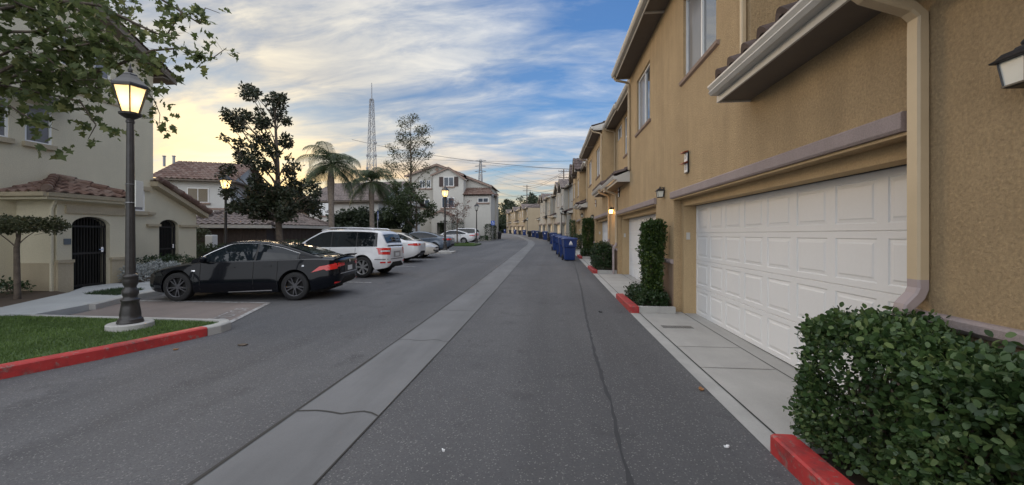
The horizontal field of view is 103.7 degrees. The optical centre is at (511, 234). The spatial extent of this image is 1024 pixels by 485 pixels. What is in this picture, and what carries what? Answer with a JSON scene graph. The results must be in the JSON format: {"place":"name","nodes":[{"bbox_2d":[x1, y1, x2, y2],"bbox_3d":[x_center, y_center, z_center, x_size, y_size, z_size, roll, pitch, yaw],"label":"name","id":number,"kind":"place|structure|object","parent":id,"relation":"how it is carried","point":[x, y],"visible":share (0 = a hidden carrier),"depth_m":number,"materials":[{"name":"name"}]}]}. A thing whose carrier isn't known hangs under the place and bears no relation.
{"place":"outdoors","nodes":[
{"label":"outdoors","id":0,"kind":"place"},
{"bbox_2d":[0,314,217,363],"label":"lawn","id":1,"kind":"structure","parent":0,"point":[43,353],"depth_m":5.84,"materials":[{"name":"green plant"}]},
{"bbox_2d":[0,0,239,160],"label":"sycamore tree","id":2,"kind":"object","parent":1,"relation":"on","point":[42,83],"visible":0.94,"depth_m":7.99,"materials":[{"name":"green plant"}]},
{"bbox_2d":[104,63,154,331],"bbox_3d":[-6.049,-0.545,6.375,0.580,4.350,0.580,0,0,-12],"label":"street lamp","id":3,"kind":"object","parent":1,"relation":"on","point":[131,89],"visible":0.98,"depth_m":6.33,"materials":[{"name":"metal"}]},
{"bbox_2d":[84,287,143,294],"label":"grass","id":4,"kind":"structure","parent":0,"point":[113,291],"depth_m":9.80,"materials":[{"name":"green plant"}]},
{"bbox_2d":[0,243,437,315],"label":"sidewalk","id":5,"kind":"structure","parent":0,"point":[76,301],"depth_m":8.60,"materials":[{"name":"concrete"}]},
{"bbox_2d":[116,274,149,282],"bbox_3d":[-11.932,1.395,13.127,1.980,0.042,2.500,0,0,5],"label":"planting bed","id":6,"kind":"object","parent":5,"relation":"on","point":[148,277],"visible":0.14,"depth_m":12.31,"materials":[{"name":"soil"}]},
{"bbox_2d":[117,258,180,282],"bbox_3d":[-11.186,1.116,12.539,0.950,0.749,1.793,0,0,5],"label":"silver shrub","id":7,"kind":"object","parent":6,"relation":"on","point":[142,268],"visible":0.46,"depth_m":12.37,"materials":[{"name":"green plant"}]},
{"bbox_2d":[136,251,196,274],"bbox_3d":[-11.947,1.025,13.944,1.332,0.863,1.934,0,0,5],"label":"garden shrub","id":8,"kind":"object","parent":6,"relation":"on","point":[188,259],"visible":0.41,"depth_m":13.80,"materials":[{"name":"green plant"}]},
{"bbox_2d":[381,179,438,232],"bbox_3d":[-9.309,-1.860,35.688,5.051,6.196,4.316,0,0,5],"label":"bushy tree","id":9,"kind":"object","parent":5,"relation":"on","point":[402,205],"visible":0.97,"depth_m":35.66,"materials":[{"name":"green plant"}]},
{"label":"planting bed","id":10,"kind":"structure","parent":5,"relation":"on","visible":0},
{"bbox_2d":[196,227,211,257],"bbox_3d":[-15.448,0.479,19.511,1.478,1.850,1.593,0,0,5],"label":"garden shrub","id":11,"kind":"object","parent":10,"relation":"on","point":[202,230],"visible":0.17,"depth_m":19.73,"materials":[{"name":"green plant"}]},
{"bbox_2d":[196,241,226,256],"bbox_3d":[-12.654,0.850,17.527,3.349,1.139,1.624,0,0,5],"label":"garden shrub","id":12,"kind":"object","parent":10,"relation":"on","point":[204,249],"visible":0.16,"depth_m":17.33,"materials":[{"name":"green plant"}]},
{"bbox_2d":[205,235,217,248],"bbox_3d":[-13.648,0.710,18.260,0.360,1.380,0.320,0,0,5],"label":"utility cabinet","id":13,"kind":"object","parent":10,"relation":"on","point":[211,239],"visible":0.61,"depth_m":18.11,"materials":[{"name":"white plastic"}]},
{"bbox_2d":[219,175,231,243],"bbox_3d":[-12.951,-0.682,18.195,0.580,4.350,0.580,0,0,-29],"label":"street lamp","id":14,"kind":"object","parent":10,"relation":"on","point":[224,182],"visible":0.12,"depth_m":18.14,"materials":[{"name":"metal"}]},
{"bbox_2d":[294,141,366,229],"bbox_3d":[-11.699,-2.203,26.028,4.501,7.032,4.390,0,0,5],"label":"palm tree","id":15,"kind":"object","parent":10,"relation":"on","point":[331,158],"visible":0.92,"depth_m":25.82,"materials":[{"name":"green plant"}]},
{"bbox_2d":[325,207,367,229],"bbox_3d":[-14.509,-0.653,35.353,3.757,3.732,3.286,0,0,-26],"label":"background tree","id":16,"kind":"object","parent":10,"relation":"on","point":[340,220],"visible":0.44,"depth_m":35.20,"materials":[{"name":"green plant"}]},
{"bbox_2d":[338,206,379,229],"bbox_3d":[-13.801,-0.747,36.672,4.007,3.920,3.569,0,0,5],"label":"background tree","id":17,"kind":"object","parent":10,"relation":"on","point":[361,210],"visible":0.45,"depth_m":36.03,"materials":[{"name":"green plant"}]},
{"bbox_2d":[344,167,396,229],"bbox_3d":[-10.746,-1.955,30.891,4.094,6.360,3.714,0,0,33],"label":"palm tree","id":18,"kind":"object","parent":10,"relation":"on","point":[375,174],"visible":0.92,"depth_m":30.82,"materials":[{"name":"green plant"}]},
{"bbox_2d":[380,213,415,233],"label":"background tree","id":19,"kind":"object","parent":10,"relation":"on","point":[394,224],"visible":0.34,"depth_m":36.77,"materials":[{"name":"green plant"}]},
{"bbox_2d":[381,113,434,232],"bbox_3d":[-10.205,-5.469,39.922,5.462,13.286,4.178,0,0,-4],"label":"tall tree","id":20,"kind":"object","parent":10,"relation":"on","point":[414,152],"visible":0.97,"depth_m":39.85,"materials":[{"name":"green plant"}]},
{"bbox_2d":[109,0,638,213],"label":"sky","id":21,"kind":"structure","parent":0,"point":[494,81],"materials":[{"name":"blue"}]},
{"bbox_2d":[0,233,802,484],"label":"road","id":22,"kind":"structure","parent":0,"point":[505,386],"depth_m":3.95,"materials":[{"name":"grey asphalt"}]},
{"bbox_2d":[73,301,264,320],"bbox_3d":[-7.056,1.579,8.268,4.300,0.016,2.100,0,0,5],"label":"parking pad","id":23,"kind":"object","parent":22,"relation":"on","point":[206,310],"visible":0.5,"depth_m":8.36,"materials":[{"name":"grey concrete"}]},
{"bbox_2d":[140,300,269,322],"bbox_3d":[-6.644,1.573,8.978,4.733,0.017,1.610,0,0,31],"label":"parking marking","id":24,"kind":"object","parent":23,"relation":"on","point":[247,313],"visible":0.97,"depth_m":8.56,"materials":[{"name":"white paint"}]},
{"bbox_2d":[150,240,356,300],"bbox_3d":[-6.497,0.852,10.384,4.540,1.430,2.170,0,0,-3],"label":"parked car","id":25,"kind":"object","parent":22,"relation":"on","point":[292,270],"visible":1,"depth_m":9.56,"materials":[{"name":"black paint"}]},
{"bbox_2d":[302,227,403,277],"bbox_3d":[-6.333,0.616,14.989,4.316,1.758,2.189,0,0,7],"label":"parked car","id":26,"kind":"object","parent":22,"relation":"on","point":[381,251],"visible":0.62,"depth_m":14.11,"materials":[{"name":"white paint"}]},
{"bbox_2d":[187,233,534,484],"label":"concrete gutter","id":27,"kind":"object","parent":22,"relation":"on","point":[313,440],"visible":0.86,"depth_m":3.63,"materials":[{"name":"grey concrete"}]},
{"bbox_2d":[399,236,425,260],"bbox_3d":[-6.944,0.658,20.697,4.782,1.481,2.132,0,0,2],"label":"parked car","id":28,"kind":"object","parent":22,"relation":"on","point":[413,249],"visible":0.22,"depth_m":19.88,"materials":[{"name":"white paint"}]},
{"bbox_2d":[396,232,438,257],"bbox_3d":[-6.760,0.606,23.631,4.782,1.481,2.132,0,0,1],"label":"parked car","id":29,"kind":"object","parent":22,"relation":"on","point":[431,248],"visible":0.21,"depth_m":23.01,"materials":[{"name":"beige paint"}]},
{"bbox_2d":[409,231,454,250],"bbox_3d":[-6.703,0.501,29.659,4.782,1.481,2.132,0,0,5],"label":"parked car","id":30,"kind":"object","parent":22,"relation":"on","point":[432,237],"visible":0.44,"depth_m":28.84,"materials":[{"name":"grey paint"}]},
{"bbox_2d":[433,251,455,253],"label":"lamp island","id":31,"kind":"structure","parent":22,"relation":"on","point":[447,252],"depth_m":26.77,"materials":[{"name":"concrete"}]},
{"bbox_2d":[440,187,449,251],"bbox_3d":[-4.587,-1.060,27.552,0.638,4.785,0.638,0,0,0],"label":"street lamp","id":32,"kind":"object","parent":31,"relation":"on","point":[445,190],"visible":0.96,"depth_m":27.49,"materials":[{"name":"metal"}]},
{"bbox_2d":[441,230,475,242],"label":"parked car","id":33,"kind":"object","parent":22,"relation":"on","point":[465,237],"visible":0.57,"depth_m":43.33,"materials":[{"name":"white paint"}]},
{"bbox_2d":[455,228,479,241],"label":"parked car","id":34,"kind":"object","parent":22,"relation":"on","point":[471,230],"visible":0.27,"depth_m":48.59,"materials":[{"name":"white paint"}]},
{"bbox_2d":[454,243,480,245],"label":"grass island","id":35,"kind":"structure","parent":22,"relation":"on","point":[468,245],"depth_m":37.63,"materials":[{"name":"green plant"}]},
{"bbox_2d":[443,197,471,243],"bbox_3d":[-5.263,-1.305,39.068,2.859,4.763,1.929,0,0,5],"label":"young tree","id":36,"kind":"object","parent":35,"relation":"on","point":[457,214],"visible":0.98,"depth_m":38.97,"materials":[{"name":"brown plant"}]},
{"bbox_2d":[474,202,478,243],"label":"street lamp","id":37,"kind":"object","parent":35,"relation":"on","point":[476,205],"visible":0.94,"depth_m":40.45,"materials":[{"name":"metal"}]},
{"bbox_2d":[551,234,561,249],"bbox_3d":[3.358,0.601,30.352,0.756,1.210,0.949,0,0,0],"label":"wheeled bin","id":38,"kind":"object","parent":22,"relation":"on","point":[553,247],"visible":0.56,"depth_m":30.04,"materials":[{"name":"blue plastic"}]},
{"bbox_2d":[558,237,564,256],"bbox_3d":[3.071,0.722,23.449,0.756,1.210,0.949,0,0,3],"label":"wheeled bin","id":39,"kind":"object","parent":22,"relation":"on","point":[560,253],"visible":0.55,"depth_m":23.14,"materials":[{"name":"blue plastic"}]},
{"bbox_2d":[561,237,577,259],"bbox_3d":[3.021,0.760,21.244,0.756,1.210,0.949,0,0,-3],"label":"wheeled bin","id":40,"kind":"object","parent":22,"relation":"on","point":[569,245],"visible":0.98,"depth_m":20.91,"materials":[{"name":"blue plastic"}]},
{"bbox_2d":[572,260,633,484],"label":"road crack","id":41,"kind":"object","parent":22,"relation":"on","point":[629,480],"visible":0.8,"depth_m":3.84,"materials":[{"name":"black asphalt"}]},
{"bbox_2d":[575,253,772,450],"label":"drain band","id":42,"kind":"object","parent":22,"relation":"on","point":[751,423],"visible":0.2,"depth_m":4.22,"materials":[{"name":"concrete"}]},
{"bbox_2d":[74,263,773,451],"bbox_3d":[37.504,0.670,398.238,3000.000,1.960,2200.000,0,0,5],"label":"ground","id":43,"kind":"structure","parent":0,"point":[686,369],"depth_m":5.01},
{"bbox_2d":[0,291,64,306],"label":"planting bed","id":44,"kind":"object","parent":43,"relation":"on","point":[7,300],"visible":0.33,"depth_m":9.58,"materials":[{"name":"soil"}]},
{"bbox_2d":[0,275,35,294],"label":"garden shrub","id":45,"kind":"object","parent":44,"relation":"on","point":[4,284],"visible":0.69,"depth_m":9.87,"materials":[{"name":"green plant"}]},
{"bbox_2d":[0,213,72,299],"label":"topiary tree","id":46,"kind":"object","parent":44,"relation":"on","point":[16,224],"visible":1,"depth_m":9.19,"materials":[{"name":"green plant"}]},
{"bbox_2d":[0,326,206,379],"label":"red kerb","id":47,"kind":"structure","parent":43,"relation":"on","point":[28,366],"depth_m":5.11,"materials":[{"name":"paint"}]},
{"bbox_2d":[0,1,212,292],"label":"cream house","id":48,"kind":"structure","parent":43,"relation":"on","point":[82,189],"depth_m":11.68,"materials":[{"name":"paint"}]},
{"bbox_2d":[0,96,14,143],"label":"window","id":49,"kind":"structure","parent":48,"relation":"in","point":[4,138],"depth_m":10.40,"materials":[{"name":"white plastic"}]},
{"bbox_2d":[22,102,57,150],"bbox_3d":[-13.010,-2.960,11.069,0.180,1.180,0.720,0,0,5],"label":"window","id":50,"kind":"structure","parent":48,"relation":"in","point":[46,133],"depth_m":11.13,"materials":[{"name":"grey glass"}]},
{"bbox_2d":[94,52,115,81],"bbox_3d":[-12.861,-5.315,12.647,0.180,1.090,0.710,0,0,5],"label":"window","id":51,"kind":"structure","parent":48,"relation":"in","point":[105,76],"depth_m":12.74,"materials":[{"name":"grey glass"}]},
{"bbox_2d":[135,186,150,214],"bbox_3d":[-12.760,-1.165,13.717,0.180,0.990,0.760,0,0,5],"label":"window","id":52,"kind":"structure","parent":48,"relation":"in","point":[138,210],"depth_m":13.90,"materials":[{"name":"white plastic"}]},
{"bbox_2d":[26,314,203,320],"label":"concrete kerb","id":53,"kind":"structure","parent":43,"relation":"on","point":[194,319],"depth_m":7.11,"materials":[{"name":"grey concrete"}]},
{"bbox_2d":[89,290,164,309],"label":"concrete kerb","id":54,"kind":"structure","parent":43,"relation":"on","point":[106,303],"depth_m":9.03,"materials":[{"name":"grey concrete"}]},
{"bbox_2d":[153,161,263,215],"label":"pale house","id":55,"kind":"structure","parent":43,"relation":"on","point":[198,181],"depth_m":27.91,"materials":[{"name":"paint"}]},
{"bbox_2d":[187,188,210,203],"bbox_3d":[-21.530,-2.640,27.558,1.450,1.120,0.130,0,0,-17],"label":"window","id":56,"kind":"structure","parent":55,"relation":"in","point":[200,194],"depth_m":27.61,"materials":[{"name":"beige glass"}]},
{"bbox_2d":[203,318,230,335],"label":"concrete kerb","id":57,"kind":"structure","parent":43,"relation":"on","point":[222,325],"depth_m":6.55,"materials":[{"name":"grey concrete"}]},
{"bbox_2d":[196,203,274,256],"bbox_3d":[-16.380,-0.026,23.993,4.309,3.653,5.707,0,0,-25],"label":"carport","id":58,"kind":"object","parent":43,"relation":"on","point":[242,228],"visible":0.27,"depth_m":21.98,"materials":[{"name":"tile"}]},
{"bbox_2d":[214,80,324,240],"bbox_3d":[-10.677,-2.651,17.943,4.746,8.420,2.680,0,0,-5],"label":"magnolia tree","id":59,"kind":"object","parent":43,"relation":"on","point":[277,204],"visible":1,"depth_m":17.52,"materials":[{"name":"green plant"}]},
{"bbox_2d":[254,213,328,241],"bbox_3d":[-16.917,-0.142,27.963,5.312,3.784,6.562,0,0,18],"label":"carport","id":60,"kind":"object","parent":43,"relation":"on","point":[301,229],"visible":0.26,"depth_m":27.96,"materials":[{"name":"tile"}]},
{"bbox_2d":[308,181,426,231],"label":"pale house","id":61,"kind":"structure","parent":43,"relation":"on","point":[341,200],"depth_m":41.55,"materials":[{"name":"paint"}]},
{"bbox_2d":[366,83,376,181],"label":"radio tower","id":62,"kind":"structure","parent":43,"relation":"on","point":[371,116],"depth_m":159.68,"materials":[{"name":"metal"}]},
{"bbox_2d":[360,207,389,229],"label":"background tree","id":63,"kind":"object","parent":43,"relation":"on","point":[381,217],"visible":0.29,"depth_m":37.03,"materials":[{"name":"green plant"}]},
{"bbox_2d":[404,163,498,240],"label":"white house","id":64,"kind":"structure","parent":43,"relation":"on","point":[483,195],"depth_m":55.09,"materials":[{"name":"grey paint"}]},
{"bbox_2d":[440,197,454,208],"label":"window","id":65,"kind":"structure","parent":64,"relation":"in","point":[451,202],"depth_m":54.98,"materials":[{"name":"white plastic"}]},
{"bbox_2d":[439,177,457,187],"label":"window","id":66,"kind":"structure","parent":64,"relation":"in","point":[449,182],"depth_m":54.97,"materials":[{"name":"white glass"}]},
{"bbox_2d":[477,198,489,203],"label":"window","id":67,"kind":"structure","parent":64,"relation":"in","point":[480,200],"depth_m":54.82,"materials":[{"name":"white plastic"}]},
{"bbox_2d":[439,220,464,233],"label":"garden shrub","id":68,"kind":"object","parent":43,"relation":"on","point":[440,226],"visible":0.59,"depth_m":53.48,"materials":[{"name":"green plant"}]},
{"bbox_2d":[475,160,485,181],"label":"power pylon","id":69,"kind":"object","parent":43,"relation":"on","point":[480,169],"visible":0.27,"depth_m":419.65,"materials":[{"name":"metal"}]},
{"bbox_2d":[355,140,568,169],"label":"power line","id":70,"kind":"object","parent":69,"relation":"attached to","point":[471,160],"visible":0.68,"depth_m":148.39,"materials":[{"name":"black metal"}]},
{"bbox_2d":[483,224,496,239],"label":"garden shrub","id":71,"kind":"object","parent":43,"relation":"on","point":[492,227],"visible":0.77,"depth_m":54.27,"materials":[{"name":"green plant"}]},
{"bbox_2d":[498,221,505,232],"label":"background tree","id":72,"kind":"object","parent":43,"relation":"on","point":[501,227],"visible":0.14,"depth_m":134.35,"materials":[{"name":"green plant"}]},
{"bbox_2d":[498,201,512,215],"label":"background tree","id":73,"kind":"object","parent":43,"relation":"on","point":[503,205],"visible":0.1,"depth_m":156.63,"materials":[{"name":"green plant"}]},
{"bbox_2d":[505,210,511,232],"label":"townhouse","id":74,"kind":"structure","parent":43,"relation":"on","point":[508,216],"depth_m":128.82,"materials":[{"name":"beige paint"}]},
{"bbox_2d":[511,207,519,233],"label":"townhouse","id":75,"kind":"structure","parent":43,"relation":"on","point":[515,212],"depth_m":113.98,"materials":[{"name":"beige paint"}]},
{"bbox_2d":[515,203,536,233],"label":"townhouse","id":76,"kind":"structure","parent":43,"relation":"on","point":[518,225],"depth_m":106.04,"materials":[{"name":"beige paint"}]},
{"bbox_2d":[519,203,539,234],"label":"townhouse","id":77,"kind":"structure","parent":43,"relation":"on","point":[531,212],"depth_m":96.47,"materials":[{"name":"beige paint"}]},
{"bbox_2d":[536,195,542,231],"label":"townhouse","id":78,"kind":"structure","parent":43,"relation":"on","point":[539,219],"depth_m":76.96,"materials":[{"name":"grey paint"}]},
{"bbox_2d":[540,193,552,230],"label":"townhouse","id":79,"kind":"structure","parent":43,"relation":"on","point":[544,214],"depth_m":70.93,"materials":[{"name":"grey paint"}]},
{"bbox_2d":[544,194,555,232],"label":"townhouse","id":80,"kind":"structure","parent":43,"relation":"on","point":[551,204],"depth_m":62.83,"materials":[{"name":"grey paint"}]},
{"bbox_2d":[550,182,560,232],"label":"townhouse","id":81,"kind":"structure","parent":43,"relation":"on","point":[556,222],"depth_m":55.89,"materials":[{"name":"grey paint"}]},
{"bbox_2d":[557,179,572,236],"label":"townhouse","id":82,"kind":"structure","parent":43,"relation":"on","point":[565,187],"depth_m":48.51,"materials":[{"name":"grey paint"}]},
{"bbox_2d":[567,164,576,235],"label":"townhouse","id":83,"kind":"structure","parent":43,"relation":"on","point":[572,211],"depth_m":40.15,"materials":[{"name":"beige paint"}]},
{"bbox_2d":[572,158,587,245],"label":"townhouse","id":84,"kind":"structure","parent":43,"relation":"on","point":[578,168],"depth_m":33.55,"materials":[{"name":"beige paint"}]},
{"bbox_2d":[576,144,593,246],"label":"townhouse","id":85,"kind":"structure","parent":43,"relation":"on","point":[586,206],"depth_m":25.59,"materials":[{"name":"brown paint"}]},
{"bbox_2d":[588,266,616,273],"bbox_3d":[3.581,1.451,16.160,0.880,0.240,2.150,0,0,5],"label":"planter","id":86,"kind":"object","parent":43,"relation":"on","point":[592,269],"visible":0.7,"depth_m":15.12,"materials":[{"name":"red paint"}]},
{"bbox_2d":[590,239,614,269],"bbox_3d":[3.568,0.830,15.888,1.001,1.268,1.643,0,0,5],"label":"round shrub","id":87,"kind":"object","parent":86,"relation":"in","point":[603,257],"visible":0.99,"depth_m":15.44,"materials":[{"name":"green plant"}]},
{"bbox_2d":[584,102,627,268],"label":"townhouse","id":88,"kind":"structure","parent":43,"relation":"on","point":[607,139],"depth_m":19.24,"materials":[{"name":"brown paint"}]},
{"bbox_2d":[595,147,599,179],"bbox_3d":[4.542,-3.775,21.082,0.170,1.750,1.750,0,0,5],"label":"window","id":89,"kind":"structure","parent":88,"relation":"in","point":[598,151],"depth_m":21.52,"materials":[{"name":"grey glass"}]},
{"bbox_2d":[603,221,607,241],"bbox_3d":[4.762,0.355,19.685,0.050,2.210,5.150,0,0,5],"label":"garage door","id":90,"kind":"structure","parent":88,"relation":"in","point":[605,224],"depth_m":21.07,"materials":[{"name":"white paint"}]},
{"bbox_2d":[623,117,627,158],"bbox_3d":[4.720,-4.065,16.580,0.170,1.830,0.840,0,0,5],"label":"window","id":91,"kind":"structure","parent":88,"relation":"in","point":[626,153],"depth_m":16.82,"materials":[{"name":"white plastic"}]},
{"bbox_2d":[600,7,663,280],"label":"townhouse","id":92,"kind":"structure","parent":43,"relation":"on","point":[638,180],"depth_m":11.19,"materials":[{"name":"beige paint"}]},
{"bbox_2d":[629,214,655,280],"bbox_3d":[4.059,0.475,12.228,0.050,2.210,5.150,0,0,5],"label":"garage door","id":93,"kind":"structure","parent":92,"relation":"in","point":[634,223],"depth_m":13.71,"materials":[{"name":"white paint"}]},
{"bbox_2d":[634,63,650,137],"bbox_3d":[3.583,-3.655,10.897,0.170,1.750,1.750,0,0,5],"label":"window","id":94,"kind":"structure","parent":92,"relation":"in","point":[644,83],"depth_m":11.04,"materials":[{"name":"white plastic"}]},
{"bbox_2d":[637,0,1023,483],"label":"townhouse","id":95,"kind":"structure","parent":43,"relation":"on","point":[858,153],"depth_m":3.64,"materials":[{"name":"beige paint"}]},
{"bbox_2d":[655,187,664,197],"bbox_3d":[3.267,-0.939,8.883,0.180,0.254,0.180,0,0,5],"label":"wall lantern","id":96,"kind":"object","parent":95,"relation":"attached to","point":[660,192],"depth_m":8.83,"materials":[{"name":"white glass"}]},
{"bbox_2d":[680,150,688,173],"bbox_3d":[3.154,-1.321,7.357,0.120,0.403,0.170,0,0,5],"label":"number sign","id":97,"kind":"object","parent":95,"relation":"attached to","point":[686,162],"visible":1,"depth_m":7.30,"materials":[{"name":"white metal"}]},
{"bbox_2d":[679,0,719,86],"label":"window","id":98,"kind":"structure","parent":95,"relation":"in","point":[701,41],"depth_m":6.99,"materials":[{"name":"grey glass"}]},
{"bbox_2d":[696,164,906,393],"bbox_3d":[3.421,0.475,5.448,0.050,2.210,5.150,0,0,5],"label":"garage door","id":99,"kind":"structure","parent":95,"relation":"in","point":[767,260],"depth_m":4.73,"materials":[{"name":"white paint"}]},
{"bbox_2d":[988,39,1023,88],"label":"wall lantern","id":100,"kind":"object","parent":95,"relation":"attached to","point":[1010,66],"depth_m":2.07,"materials":[{"name":"white glass"}]},
{"bbox_2d":[770,434,937,484],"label":"curb","id":101,"kind":"object","parent":43,"relation":"on","point":[802,461],"visible":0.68,"depth_m":2.64,"materials":[{"name":"red paint"}]},
{"bbox_2d":[782,302,1023,484],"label":"hedge","id":102,"kind":"object","parent":101,"relation":"in","point":[967,382],"visible":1,"depth_m":2.17,"materials":[{"name":"green plant"}]},
{"bbox_2d":[576,247,869,437],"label":"driveway","id":103,"kind":"structure","parent":0,"point":[756,382],"depth_m":5.00,"materials":[{"name":"concrete"}]},
{"bbox_2d":[577,255,589,258],"bbox_3d":[4.240,1.326,23.154,0.880,0.240,1.900,0,0,5],"label":"planter","id":104,"kind":"object","parent":103,"relation":"on","point":[582,257],"visible":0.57,"depth_m":22.24,"materials":[{"name":"red paint"}]},
{"bbox_2d":[581,217,593,255],"bbox_3d":[4.385,0.173,23.097,0.871,2.337,0.937,0,0,5],"label":"column shrub","id":105,"kind":"object","parent":104,"relation":"in","point":[588,222],"visible":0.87,"depth_m":22.85,"materials":[{"name":"green plant"}]},
{"bbox_2d":[616,293,675,313],"bbox_3d":[2.899,1.560,8.922,0.880,0.240,1.790,0,0,5],"label":"planter","id":106,"kind":"object","parent":103,"relation":"on","point":[628,304],"visible":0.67,"depth_m":8.07,"materials":[{"name":"red paint"}]},
{"bbox_2d":[623,281,670,305],"bbox_3d":[2.989,1.325,8.934,0.888,0.570,1.644,0,0,5],"label":"shrub","id":107,"kind":"object","parent":106,"relation":"in","point":[639,297],"visible":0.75,"depth_m":8.35,"materials":[{"name":"green plant"}]},
{"bbox_2d":[635,217,668,305],"bbox_3d":[2.992,0.618,8.569,0.698,1.971,0.655,0,0,5],"label":"column shrub","id":108,"kind":"object","parent":106,"relation":"in","point":[652,242],"visible":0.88,"depth_m":8.42,"materials":[{"name":"green plant"}]},
{"bbox_3d":[4.915,1.200,30.323,0.880,0.240,1.900,0,0,5],"label":"planter","id":109,"kind":"object","parent":103,"relation":"on","visible":0},
{"bbox_2d":[573,233,581,248],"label":"round shrub","id":110,"kind":"object","parent":109,"relation":"in","point":[579,236],"visible":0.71,"depth_m":29.89,"materials":[{"name":"green plant"}]},
{"bbox_3d":[5.585,1.073,37.441,0.880,0.240,1.600,0,0,5],"label":"planter","id":111,"kind":"object","parent":103,"relation":"on","visible":0},
{"bbox_2d":[568,219,576,236],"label":"column shrub","id":112,"kind":"object","parent":111,"relation":"in","point":[571,228],"visible":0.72,"depth_m":36.99,"materials":[{"name":"green plant"}]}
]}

